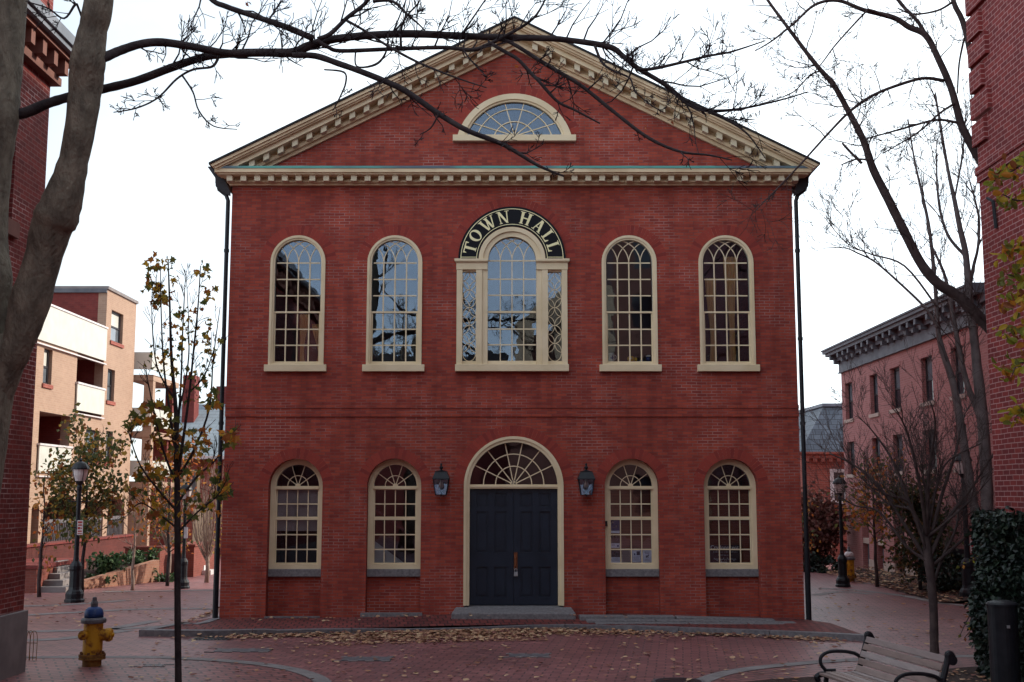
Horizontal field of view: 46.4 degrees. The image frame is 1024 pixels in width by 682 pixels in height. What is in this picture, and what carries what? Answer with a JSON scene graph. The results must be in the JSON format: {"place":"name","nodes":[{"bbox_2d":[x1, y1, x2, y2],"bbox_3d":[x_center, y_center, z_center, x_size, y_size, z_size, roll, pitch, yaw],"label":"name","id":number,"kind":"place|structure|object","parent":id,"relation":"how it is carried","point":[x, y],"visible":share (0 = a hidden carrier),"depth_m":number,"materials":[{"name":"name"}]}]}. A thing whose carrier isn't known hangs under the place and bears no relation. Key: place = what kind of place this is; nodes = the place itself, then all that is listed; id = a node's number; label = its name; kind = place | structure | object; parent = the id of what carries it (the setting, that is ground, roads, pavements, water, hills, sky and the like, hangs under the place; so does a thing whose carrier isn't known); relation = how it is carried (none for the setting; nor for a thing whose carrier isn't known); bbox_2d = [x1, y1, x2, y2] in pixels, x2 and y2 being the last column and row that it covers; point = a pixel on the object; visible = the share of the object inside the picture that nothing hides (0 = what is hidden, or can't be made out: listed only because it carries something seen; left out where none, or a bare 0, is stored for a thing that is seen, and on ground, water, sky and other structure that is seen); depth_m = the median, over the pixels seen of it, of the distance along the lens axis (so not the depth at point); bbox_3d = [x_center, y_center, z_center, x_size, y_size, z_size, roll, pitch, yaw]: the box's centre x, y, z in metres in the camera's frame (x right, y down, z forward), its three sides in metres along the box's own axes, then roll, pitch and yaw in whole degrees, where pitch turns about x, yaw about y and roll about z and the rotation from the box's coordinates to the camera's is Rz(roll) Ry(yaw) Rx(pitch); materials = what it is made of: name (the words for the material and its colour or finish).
{"place":"outdoors","nodes":[
{"label":"outdoors","id":0,"kind":"place"},
{"bbox_2d":[0,658,307,681],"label":"plaza paving","id":1,"kind":"structure","parent":0,"point":[72,670],"depth_m":16.83,"materials":[{"name":"brick"}]},
{"bbox_2d":[78,597,114,666],"bbox_3d":[-6.119,4.277,17.562,0.513,1.015,0.378,3,-8,-23],"label":"fire hydrant","id":2,"kind":"object","parent":1,"relation":"on","point":[93,635],"visible":0.99,"depth_m":17.43,"materials":[{"name":"metal"}]},
{"bbox_2d":[26,656,331,681],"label":"paving band","id":3,"kind":"object","parent":1,"relation":"on","point":[317,677],"visible":0.85,"depth_m":17.81,"materials":[{"name":"stone"}]},
{"bbox_2d":[24,555,975,681],"bbox_3d":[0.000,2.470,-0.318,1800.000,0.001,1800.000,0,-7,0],"label":"ground","id":4,"kind":"structure","parent":0,"point":[445,660],"depth_m":19.88,"materials":[{"name":"brick"}]},
{"bbox_2d":[0,0,74,680],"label":"corner brick building","id":5,"kind":"structure","parent":4,"relation":"on","point":[47,54],"depth_m":16.93,"materials":[{"name":"brick"}]},
{"bbox_2d":[8,218,19,238],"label":"window","id":6,"kind":"structure","parent":5,"relation":"in","point":[13,227],"depth_m":16.52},
{"bbox_2d":[29,468,63,596],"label":"orange sapling","id":7,"kind":"object","parent":4,"relation":"on","point":[48,534],"visible":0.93,"depth_m":29.47,"materials":[{"name":"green plant"}]},
{"bbox_2d":[25,558,87,592],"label":"stair cheek wall","id":8,"kind":"structure","parent":4,"relation":"on","point":[31,574],"depth_m":30.88,"materials":[{"name":"brick"}]},
{"bbox_2d":[41,560,85,592],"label":"garden steps","id":9,"kind":"structure","parent":4,"relation":"on","point":[57,581],"depth_m":31.03,"materials":[{"name":"concrete"}]},
{"bbox_2d":[64,458,89,602],"bbox_3d":[-10.221,4.434,28.108,0.441,3.353,0.441,-7,-10,45],"label":"street lamp","id":10,"kind":"object","parent":4,"relation":"on","point":[80,468],"visible":1,"depth_m":27.99,"materials":[{"name":"black metal"}]},
{"bbox_2d":[27,630,132,640],"bbox_3d":[-7.853,5.218,21.105,2.577,0.001,0.832,6,-10,-40],"label":"paving band","id":11,"kind":"object","parent":4,"relation":"on","point":[115,631],"visible":0.52,"depth_m":20.79,"materials":[{"name":"stone"}]},
{"bbox_2d":[26,534,137,560],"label":"terrace wall","id":12,"kind":"structure","parent":4,"relation":"on","point":[107,546],"depth_m":38.27,"materials":[{"name":"red brick"}]},
{"bbox_2d":[27,286,138,543],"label":"apartment block","id":13,"kind":"structure","parent":4,"relation":"on","point":[85,347],"depth_m":39.99,"materials":[{"name":"beige concrete"}]},
{"bbox_2d":[42,349,52,388],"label":"window","id":14,"kind":"structure","parent":13,"relation":"in","point":[45,384],"depth_m":36.18,"materials":[{"name":"glass"}]},
{"bbox_2d":[106,369,115,405],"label":"window","id":15,"kind":"structure","parent":13,"relation":"in","point":[109,381],"depth_m":41.86,"materials":[{"name":"glass"}]},
{"bbox_2d":[110,311,123,348],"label":"window","id":16,"kind":"structure","parent":13,"relation":"in","point":[115,318],"depth_m":42.57,"materials":[{"name":"glass"}]},
{"bbox_2d":[31,402,142,591],"bbox_3d":[-10.702,3.994,30.148,2.521,4.810,2.874,6,-9,-39],"label":"leafy tree","id":17,"kind":"object","parent":4,"relation":"on","point":[91,457],"visible":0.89,"depth_m":29.89,"materials":[{"name":"green plant"}]},
{"bbox_2d":[27,626,156,631],"bbox_3d":[-7.897,5.356,22.183,2.737,0.001,0.448,2,-8,-18],"label":"paving band","id":18,"kind":"object","parent":4,"relation":"on","point":[82,629],"visible":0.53,"depth_m":22.02,"materials":[{"name":"stone"}]},
{"bbox_2d":[28,608,212,615],"bbox_3d":[-8.473,5.814,25.738,4.120,0.001,0.808,3,-8,-22],"label":"paving band","id":19,"kind":"object","parent":4,"relation":"on","point":[115,610],"visible":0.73,"depth_m":26.04,"materials":[{"name":"stone"}]},
{"bbox_2d":[84,560,159,588],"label":"planter wall","id":20,"kind":"structure","parent":4,"relation":"on","point":[143,573],"depth_m":33.32,"materials":[{"name":"concrete"}]},
{"bbox_2d":[85,549,132,574],"bbox_3d":[-11.288,6.292,33.444,1.205,0.894,1.300,0,-7,0],"label":"rounded bush","id":21,"kind":"object","parent":20,"relation":"on","point":[108,563],"visible":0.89,"depth_m":33.18,"materials":[{"name":"green plant"}]},
{"bbox_2d":[122,547,161,564],"bbox_3d":[-10.896,6.398,34.789,0.900,0.784,1.309,-2,-8,17],"label":"rounded bush","id":22,"kind":"object","parent":20,"relation":"on","point":[141,558],"visible":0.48,"depth_m":34.78,"materials":[{"name":"green plant"}]},
{"bbox_2d":[110,620,157,628],"bbox_3d":[-7.298,5.461,22.998,0.306,0.001,1.573,-2,-8,15],"label":"paving band","id":23,"kind":"object","parent":4,"relation":"on","point":[136,624],"visible":0.95,"depth_m":23.03,"materials":[{"name":"stone"}]},
{"bbox_2d":[115,496,160,589],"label":"pale sapling","id":24,"kind":"object","parent":4,"relation":"on","point":[133,561],"visible":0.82,"depth_m":31.55,"materials":[{"name":"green plant"}]},
{"bbox_2d":[127,352,178,545],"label":"balcony tower","id":25,"kind":"structure","parent":4,"relation":"on","point":[155,382],"depth_m":44.55,"materials":[{"name":"beige concrete"}]},
{"bbox_2d":[123,541,195,574],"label":"brick garden wall","id":26,"kind":"structure","parent":4,"relation":"on","point":[162,556],"depth_m":35.84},
{"bbox_2d":[153,572,173,581],"bbox_3d":[-9.926,6.842,34.450,0.711,0.383,0.816,0,-7,0],"label":"hedge","id":27,"kind":"object","parent":4,"relation":"on","point":[161,577],"visible":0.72,"depth_m":34.33,"materials":[{"name":"green plant"}]},
{"bbox_2d":[151,456,190,575],"bbox_3d":[-10.207,5.271,35.827,1.260,3.726,1.452,0,-7,0],"label":"columnar tree","id":28,"kind":"object","parent":4,"relation":"on","point":[164,535],"visible":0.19,"depth_m":35.62,"materials":[{"name":"orange plant"}]},
{"bbox_2d":[129,423,213,585],"bbox_3d":[-9.549,4.520,33.172,1.959,4.535,2.187,-5,-9,36],"label":"gold sapling","id":29,"kind":"object","parent":4,"relation":"on","point":[168,489],"visible":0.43,"depth_m":33.01,"materials":[{"name":"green plant"}]},
{"bbox_2d":[120,251,241,681],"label":"young maple","id":30,"kind":"object","parent":4,"relation":"on","point":[176,449],"visible":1,"depth_m":15.78,"materials":[{"name":"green plant"}]},
{"bbox_2d":[147,616,220,628],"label":"kerb","id":31,"kind":"structure","parent":4,"relation":"on","point":[198,623],"depth_m":22.29,"materials":[{"name":"stone"}]},
{"bbox_2d":[180,482,192,588],"bbox_3d":[-8.810,5.213,32.132,0.373,2.833,0.373,-7,-10,45],"label":"street lamp","id":32,"kind":"object","parent":4,"relation":"on","point":[184,578],"visible":0.7,"depth_m":32.02,"materials":[{"name":"black metal"}]},
{"bbox_2d":[149,375,225,554],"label":"grey roof house","id":33,"kind":"structure","parent":4,"relation":"on","point":[197,414],"depth_m":50.77,"materials":[{"name":"orange brick"}]},
{"bbox_2d":[182,470,199,504],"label":"window","id":34,"kind":"structure","parent":33,"relation":"in","point":[197,489],"depth_m":49.65,"materials":[{"name":"beige paint"}]},
{"bbox_2d":[192,509,208,541],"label":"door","id":35,"kind":"structure","parent":33,"relation":"in","point":[197,525],"depth_m":49.37,"materials":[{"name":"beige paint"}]},
{"bbox_2d":[186,541,213,576],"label":"gate pier","id":36,"kind":"structure","parent":4,"relation":"on","point":[196,561],"depth_m":36.64,"materials":[{"name":"brick"}]},
{"bbox_2d":[182,465,223,582],"bbox_3d":[-8.710,4.975,34.397,1.444,3.950,1.314,-3,-8,24],"label":"columnar tree","id":37,"kind":"object","parent":4,"relation":"on","point":[208,543],"visible":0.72,"depth_m":34.22,"materials":[{"name":"brown plant"}]},
{"bbox_2d":[204,648,272,652],"bbox_3d":[-4.381,4.979,19.211,1.020,0.024,0.470,0,-7,0],"label":"utility cover","id":38,"kind":"object","parent":4,"relation":"on","point":[266,650],"visible":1,"depth_m":19.14,"materials":[{"name":"grey metal"}]},
{"bbox_2d":[332,656,393,661],"bbox_3d":[-2.265,4.851,18.216,0.882,0.024,0.530,0,-7,0],"label":"utility cover","id":39,"kind":"object","parent":4,"relation":"on","point":[366,659],"visible":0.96,"depth_m":18.10,"materials":[{"name":"grey metal"}]},
{"bbox_2d":[0,0,837,492],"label":"bare tree","id":40,"kind":"object","parent":4,"relation":"on","point":[26,298],"visible":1,"depth_m":12.76,"materials":[{"name":"brown plant"}]},
{"bbox_2d":[139,624,863,641],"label":"kerb","id":41,"kind":"structure","parent":4,"relation":"on","point":[228,632],"depth_m":21.30,"materials":[{"name":"stone"}]},
{"bbox_2d":[26,565,990,681],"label":"fallen leaves","id":42,"kind":"object","parent":4,"relation":"on","point":[455,634],"visible":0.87,"depth_m":21.15,"materials":[{"name":"plant"}]},
{"bbox_2d":[207,15,819,625],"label":"town hall","id":43,"kind":"structure","parent":4,"relation":"on","point":[503,389],"depth_m":24.01,"materials":[{"name":"brick"}]},
{"bbox_2d":[258,448,332,615],"bbox_3d":[-4.280,3.889,23.681,1.489,3.505,0.372,0,-7,0],"label":"arched window","id":44,"kind":"structure","parent":43,"relation":"in","point":[294,589],"depth_m":23.65,"materials":[{"name":"beige paint"}]},
{"bbox_2d":[277,490,317,530],"bbox_3d":[-4.280,3.384,23.926,0.920,0.830,0.034,0,-7,0],"label":"roller shade","id":45,"kind":"object","parent":44,"relation":"attached to","point":[302,509],"visible":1,"depth_m":23.93,"materials":[{"name":"fabric"}]},
{"bbox_2d":[260,225,335,371],"bbox_3d":[-4.330,-0.868,24.138,1.545,2.997,0.260,0,-7,0],"label":"arched window","id":46,"kind":"structure","parent":43,"relation":"in","point":[272,366],"depth_m":24.13,"materials":[{"name":"beige paint"}]},
{"bbox_2d":[300,314,307,360],"bbox_3d":[-4.247,0.001,24.396,0.206,1.101,0.066,0,-7,0],"label":"curtain","id":47,"kind":"object","parent":43,"relation":"hanging from","point":[303,322],"visible":0.73,"depth_m":24.40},
{"bbox_2d":[374,507,414,562],"bbox_3d":[-2.330,3.922,23.956,1.000,1.310,0.080,0,-7,0],"label":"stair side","id":48,"kind":"object","parent":43,"relation":"in","point":[379,556],"visible":0.59,"depth_m":23.90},
{"bbox_2d":[357,448,431,611],"bbox_3d":[-2.330,3.889,23.681,1.489,3.505,0.372,0,-7,0],"label":"arched window","id":49,"kind":"structure","parent":43,"relation":"in","point":[391,587],"depth_m":23.66,"materials":[{"name":"beige paint"}]},
{"bbox_2d":[357,225,432,371],"bbox_3d":[-2.370,-0.868,24.138,1.545,2.997,0.260,0,-7,0],"label":"arched window","id":50,"kind":"structure","parent":43,"relation":"in","point":[370,366],"depth_m":24.13,"materials":[{"name":"beige paint"}]},
{"bbox_2d":[432,463,450,495],"bbox_3d":[-1.390,2.724,23.462,0.350,0.651,0.387,0,-7,0],"label":"wall lantern","id":51,"kind":"object","parent":43,"relation":"attached to","point":[440,474],"depth_m":23.34,"materials":[{"name":"black metal"}]},
{"bbox_2d":[458,206,565,257],"bbox_3d":[0.000,-2.196,24.246,2.170,1.085,0.061,0,-7,0],"label":"arched sign","id":52,"kind":"object","parent":43,"relation":"attached to","point":[482,228],"visible":1,"depth_m":24.24,"materials":[{"name":"black metal"}]},
{"bbox_2d":[448,198,575,371],"bbox_3d":[0.000,-1.149,24.159,2.576,3.560,0.290,0,-7,0],"label":"triple window","id":53,"kind":"structure","parent":43,"relation":"in","point":[479,266],"depth_m":24.09,"materials":[{"name":"beige paint"}]},
{"bbox_2d":[453,425,573,605],"bbox_3d":[0.033,3.435,23.640,2.398,3.515,0.230,0,-7,0],"label":"entrance doorway","id":54,"kind":"structure","parent":43,"relation":"in","point":[513,547],"depth_m":23.62,"materials":[{"name":"beige paint"}]},
{"bbox_2d":[449,85,579,141],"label":"fan window","id":55,"kind":"structure","parent":43,"relation":"in","point":[519,97],"depth_m":24.58,"materials":[{"name":"beige paint"}]},
{"bbox_2d":[577,463,594,495],"bbox_3d":[1.457,2.724,23.462,0.350,0.651,0.387,0,-7,0],"label":"wall lantern","id":56,"kind":"object","parent":43,"relation":"attached to","point":[586,475],"depth_m":23.34,"materials":[{"name":"black metal"}]},
{"bbox_2d":[611,535,619,547],"bbox_3d":[2.055,3.986,23.771,0.176,0.255,0.004,0,-7,0],"label":"poster","id":57,"kind":"object","parent":43,"relation":"attached to","point":[615,541],"visible":1,"depth_m":23.77,"materials":[{"name":"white paper"}]},
{"bbox_2d":[611,550,619,562],"bbox_3d":[2.055,4.274,23.735,0.176,0.255,0.004,0,-7,0],"label":"poster","id":58,"kind":"object","parent":43,"relation":"attached to","point":[615,556],"visible":1,"depth_m":23.73,"materials":[{"name":"white paper"}]},
{"bbox_2d":[611,520,619,532],"bbox_3d":[2.055,3.699,23.808,0.176,0.255,0.004,0,-7,0],"label":"poster","id":59,"kind":"object","parent":43,"relation":"attached to","point":[615,526],"visible":1,"depth_m":23.81,"materials":[{"name":"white paper"}]},
{"bbox_2d":[591,225,666,371],"bbox_3d":[2.370,-0.868,24.138,1.545,2.997,0.260,0,-7,0],"label":"arched window","id":60,"kind":"structure","parent":43,"relation":"in","point":[607,366],"depth_m":24.13,"materials":[{"name":"beige paint"}]},
{"bbox_2d":[610,490,650,562],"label":"window","id":61,"kind":"structure","parent":43,"relation":"attached to","point":[635,524],"depth_m":23.91,"materials":[{"name":"glass"}]},
{"bbox_2d":[594,448,668,614],"bbox_3d":[2.370,3.889,23.681,1.489,3.505,0.372,0,-7,0],"label":"arched window","id":62,"kind":"structure","parent":43,"relation":"in","point":[631,588],"depth_m":23.65,"materials":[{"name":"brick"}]},
{"bbox_2d":[632,550,640,562],"bbox_3d":[2.475,4.274,23.735,0.176,0.255,0.004,0,-7,0],"label":"poster","id":63,"kind":"object","parent":43,"relation":"attached to","point":[636,556],"visible":1,"depth_m":23.73,"materials":[{"name":"white paper"}]},
{"bbox_2d":[705,278,715,360],"bbox_3d":[4.083,-0.371,24.444,0.226,1.850,0.066,0,-7,0],"label":"curtain","id":64,"kind":"object","parent":43,"relation":"hanging from","point":[709,285],"visible":0.74,"depth_m":24.47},
{"bbox_2d":[710,545,739,562],"bbox_3d":[4.228,4.240,23.741,0.615,0.375,0.018,0,-7,0],"label":"poster","id":65,"kind":"object","parent":43,"relation":"attached to","point":[724,556],"depth_m":23.74,"materials":[{"name":"white paper"}]},
{"bbox_2d":[688,225,763,371],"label":"arched window","id":66,"kind":"structure","parent":43,"relation":"in","point":[704,366],"depth_m":24.13,"materials":[{"name":"beige paint"}]},
{"bbox_2d":[709,490,749,562],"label":"window","id":67,"kind":"structure","parent":43,"relation":"attached to","point":[734,524],"depth_m":23.89,"materials":[{"name":"glass"}]},
{"bbox_2d":[723,257,735,360],"bbox_3d":[4.483,-0.594,24.473,0.266,2.300,0.066,0,-7,0],"label":"curtain","id":68,"kind":"object","parent":43,"relation":"hanging from","point":[731,274],"visible":0.84,"depth_m":24.50,"materials":[{"name":"fabric"}]},
{"bbox_2d":[693,448,767,616],"bbox_3d":[4.330,3.889,23.681,1.489,3.505,0.372,0,-7,0],"label":"arched window","id":69,"kind":"structure","parent":43,"relation":"in","point":[731,588],"depth_m":23.65,"materials":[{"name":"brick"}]},
{"bbox_2d":[501,653,550,657],"bbox_3d":[0.228,4.900,18.602,0.785,0.024,0.450,0,-7,0],"label":"utility cover","id":70,"kind":"object","parent":4,"relation":"on","point":[532,655],"visible":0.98,"depth_m":18.55,"materials":[{"name":"grey metal"}]},
{"bbox_2d":[651,677,704,681],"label":"manhole cover","id":71,"kind":"object","parent":4,"relation":"on","point":[674,679],"visible":0.98,"depth_m":16.02,"materials":[{"name":"grey metal"}]},
{"bbox_2d":[579,614,795,623],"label":"granite steps","id":72,"kind":"structure","parent":4,"relation":"on","point":[636,619],"depth_m":22.59,"materials":[{"name":"stone"}]},
{"bbox_2d":[803,551,837,572],"bbox_3d":[9.904,7.273,39.109,1.530,0.762,2.112,0,-7,0],"label":"dark hedge","id":73,"kind":"object","parent":4,"relation":"on","point":[817,564],"visible":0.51,"depth_m":38.69,"materials":[{"name":"green plant"}]},
{"bbox_2d":[799,403,846,559],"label":"mansard house","id":74,"kind":"structure","parent":4,"relation":"on","point":[816,432],"depth_m":45.79,"materials":[{"name":"grey brick"}]},
{"bbox_2d":[830,469,844,503],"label":"window","id":75,"kind":"structure","parent":74,"relation":"in","point":[832,473],"depth_m":45.68,"materials":[{"name":"white"}]},
{"bbox_2d":[801,481,855,567],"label":"russet tree","id":76,"kind":"object","parent":4,"relation":"on","point":[826,520],"visible":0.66,"depth_m":39.68,"materials":[{"name":"brown plant"}]},
{"bbox_2d":[832,475,850,586],"bbox_3d":[9.019,5.194,32.736,0.398,3.027,0.398,-7,-10,45],"label":"street lamp","id":77,"kind":"object","parent":4,"relation":"on","point":[842,580],"visible":0.82,"depth_m":32.62,"materials":[{"name":"black metal"}]},
{"bbox_2d":[713,0,986,338],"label":"leaning tree","id":78,"kind":"object","parent":4,"relation":"on","point":[969,306],"visible":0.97,"depth_m":19.70,"materials":[{"name":"brown plant"}]},
{"bbox_2d":[844,547,856,581],"bbox_3d":[9.721,6.454,34.496,0.513,1.015,0.378,7,-10,-43],"label":"fire hydrant","id":79,"kind":"object","parent":4,"relation":"on","point":[851,558],"visible":0.65,"depth_m":34.39,"materials":[{"name":"metal"}]},
{"bbox_2d":[827,446,918,586],"bbox_3d":[9.905,4.805,32.830,2.608,3.882,2.104,0,-7,0],"label":"orange maple","id":80,"kind":"object","parent":4,"relation":"on","point":[870,512],"visible":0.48,"depth_m":32.66,"materials":[{"name":"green plant"}]},
{"bbox_2d":[792,72,992,514],"bbox_3d":[8.277,-0.512,25.829,4.843,12.296,2.393,1,-7,-10],"label":"slim grey tree","id":81,"kind":"object","parent":4,"relation":"on","point":[975,353],"visible":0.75,"depth_m":25.80,"materials":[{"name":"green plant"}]},
{"bbox_2d":[818,588,968,605],"bbox_3d":[9.705,6.227,28.950,0.829,0.001,6.908,3,-8,-21],"label":"paving band","id":82,"kind":"object","parent":4,"relation":"on","point":[919,598],"visible":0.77,"depth_m":29.65,"materials":[{"name":"stone"}]},
{"bbox_2d":[795,325,995,653],"bbox_3d":[6.869,2.518,19.270,4.518,5.280,3.052,0,-7,0],"label":"vase shaped tree","id":83,"kind":"object","parent":4,"relation":"on","point":[926,533],"visible":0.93,"depth_m":19.16,"materials":[{"name":"brown plant"}]},
{"bbox_2d":[821,282,995,578],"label":"row building","id":84,"kind":"structure","parent":4,"relation":"on","point":[882,341],"depth_m":34.97,"materials":[{"name":"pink brick"}]},
{"bbox_2d":[843,377,853,422],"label":"window","id":85,"kind":"structure","parent":84,"relation":"in","point":[846,380],"depth_m":40.66,"materials":[{"name":"black glass"}]},
{"bbox_2d":[845,437,855,477],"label":"window","id":86,"kind":"structure","parent":84,"relation":"in","point":[852,438],"depth_m":40.38,"materials":[{"name":"black glass"}]},
{"bbox_2d":[868,369,879,417],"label":"window","id":87,"kind":"structure","parent":84,"relation":"in","point":[876,414],"depth_m":37.84,"materials":[{"name":"glass"}]},
{"bbox_2d":[888,361,900,413],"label":"window","id":88,"kind":"structure","parent":84,"relation":"in","point":[897,378],"depth_m":35.72,"materials":[{"name":"black glass"}]},
{"bbox_2d":[891,429,904,474],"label":"window","id":89,"kind":"structure","parent":84,"relation":"in","point":[899,430],"depth_m":35.47,"materials":[{"name":"black glass"}]},
{"bbox_2d":[919,350,934,406],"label":"window","id":90,"kind":"structure","parent":84,"relation":"in","point":[929,381],"depth_m":33.03,"materials":[{"name":"black glass"}]},
{"bbox_2d":[948,339,965,400],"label":"window","id":91,"kind":"structure","parent":84,"relation":"in","point":[962,340],"depth_m":30.82,"materials":[{"name":"black glass"}]},
{"bbox_2d":[855,568,968,601],"bbox_3d":[10.675,6.680,33.421,1.550,0.228,12.000,0,-7,0],"label":"raised bed","id":92,"kind":"object","parent":4,"relation":"on","point":[860,573],"visible":0.33,"depth_m":32.26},
{"bbox_2d":[915,548,963,591],"bbox_3d":[10.708,5.766,29.547,1.404,1.283,1.670,0,-7,0],"label":"dark shrub","id":93,"kind":"object","parent":92,"relation":"on","point":[946,573],"visible":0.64,"depth_m":29.33,"materials":[{"name":"green plant"}]},
{"bbox_2d":[867,463,963,589],"bbox_3d":[10.519,4.790,30.860,2.389,3.411,2.155,2,-8,-14],"label":"bare tree","id":94,"kind":"object","parent":4,"relation":"on","point":[905,562],"visible":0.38,"depth_m":30.57,"materials":[{"name":"brown plant"}]},
{"bbox_2d":[954,454,973,601],"bbox_3d":[10.765,4.359,28.345,0.469,3.563,0.469,-7,-10,45],"label":"street lamp","id":95,"kind":"object","parent":4,"relation":"on","point":[967,577],"visible":0.4,"depth_m":28.16,"materials":[{"name":"black metal"}]},
{"bbox_2d":[965,0,1023,513],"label":"tall brick building","id":96,"kind":"structure","parent":4,"relation":"on","point":[995,38],"depth_m":17.36,"materials":[{"name":"red brick"}]},
{"bbox_2d":[161,613,859,633],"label":"sidewalk","id":97,"kind":"structure","parent":0,"point":[425,620],"depth_m":22.34,"materials":[{"name":"brick"}]},
{"bbox_2d":[45,0,983,480],"label":"sky","id":98,"kind":"structure","parent":0,"point":[150,186],"materials":[{"name":"white"}]},
{"bbox_2d":[720,657,977,681],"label":"plaza paving","id":99,"kind":"structure","parent":0,"point":[805,671],"depth_m":17.02,"materials":[{"name":"brick"}]},
{"bbox_2d":[747,677,820,681],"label":"mulch bed","id":100,"kind":"object","parent":99,"relation":"on","point":[805,679],"visible":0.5,"depth_m":16.06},
{"bbox_2d":[696,655,973,681],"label":"paving band","id":101,"kind":"object","parent":99,"relation":"on","point":[712,676],"visible":0.77,"depth_m":17.39,"materials":[{"name":"stone"}]},
{"bbox_2d":[814,631,957,681],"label":"park bench","id":102,"kind":"object","parent":99,"relation":"on","point":[861,673],"visible":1,"depth_m":13.41,"materials":[{"name":"wood"}]},
{"bbox_2d":[928,667,990,681],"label":"mulch bed","id":103,"kind":"object","parent":99,"relation":"on","point":[956,677],"visible":0.33,"depth_m":16.41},
{"bbox_2d":[956,506,1023,681],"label":"ivy hedge","id":104,"kind":"object","parent":103,"relation":"on","point":[997,543],"visible":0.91,"depth_m":16.14,"materials":[{"name":"green plant"}]},
{"bbox_2d":[985,600,1020,681],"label":"bollard","id":105,"kind":"object","parent":103,"relation":"on","point":[1003,638],"visible":1,"depth_m":14.71,"materials":[{"name":"black metal"}]},
{"bbox_2d":[983,151,1023,427],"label":"hanging branch","id":106,"kind":"object","parent":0,"point":[1002,172],"visible":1,"depth_m":11.50,"materials":[{"name":"green plant"}]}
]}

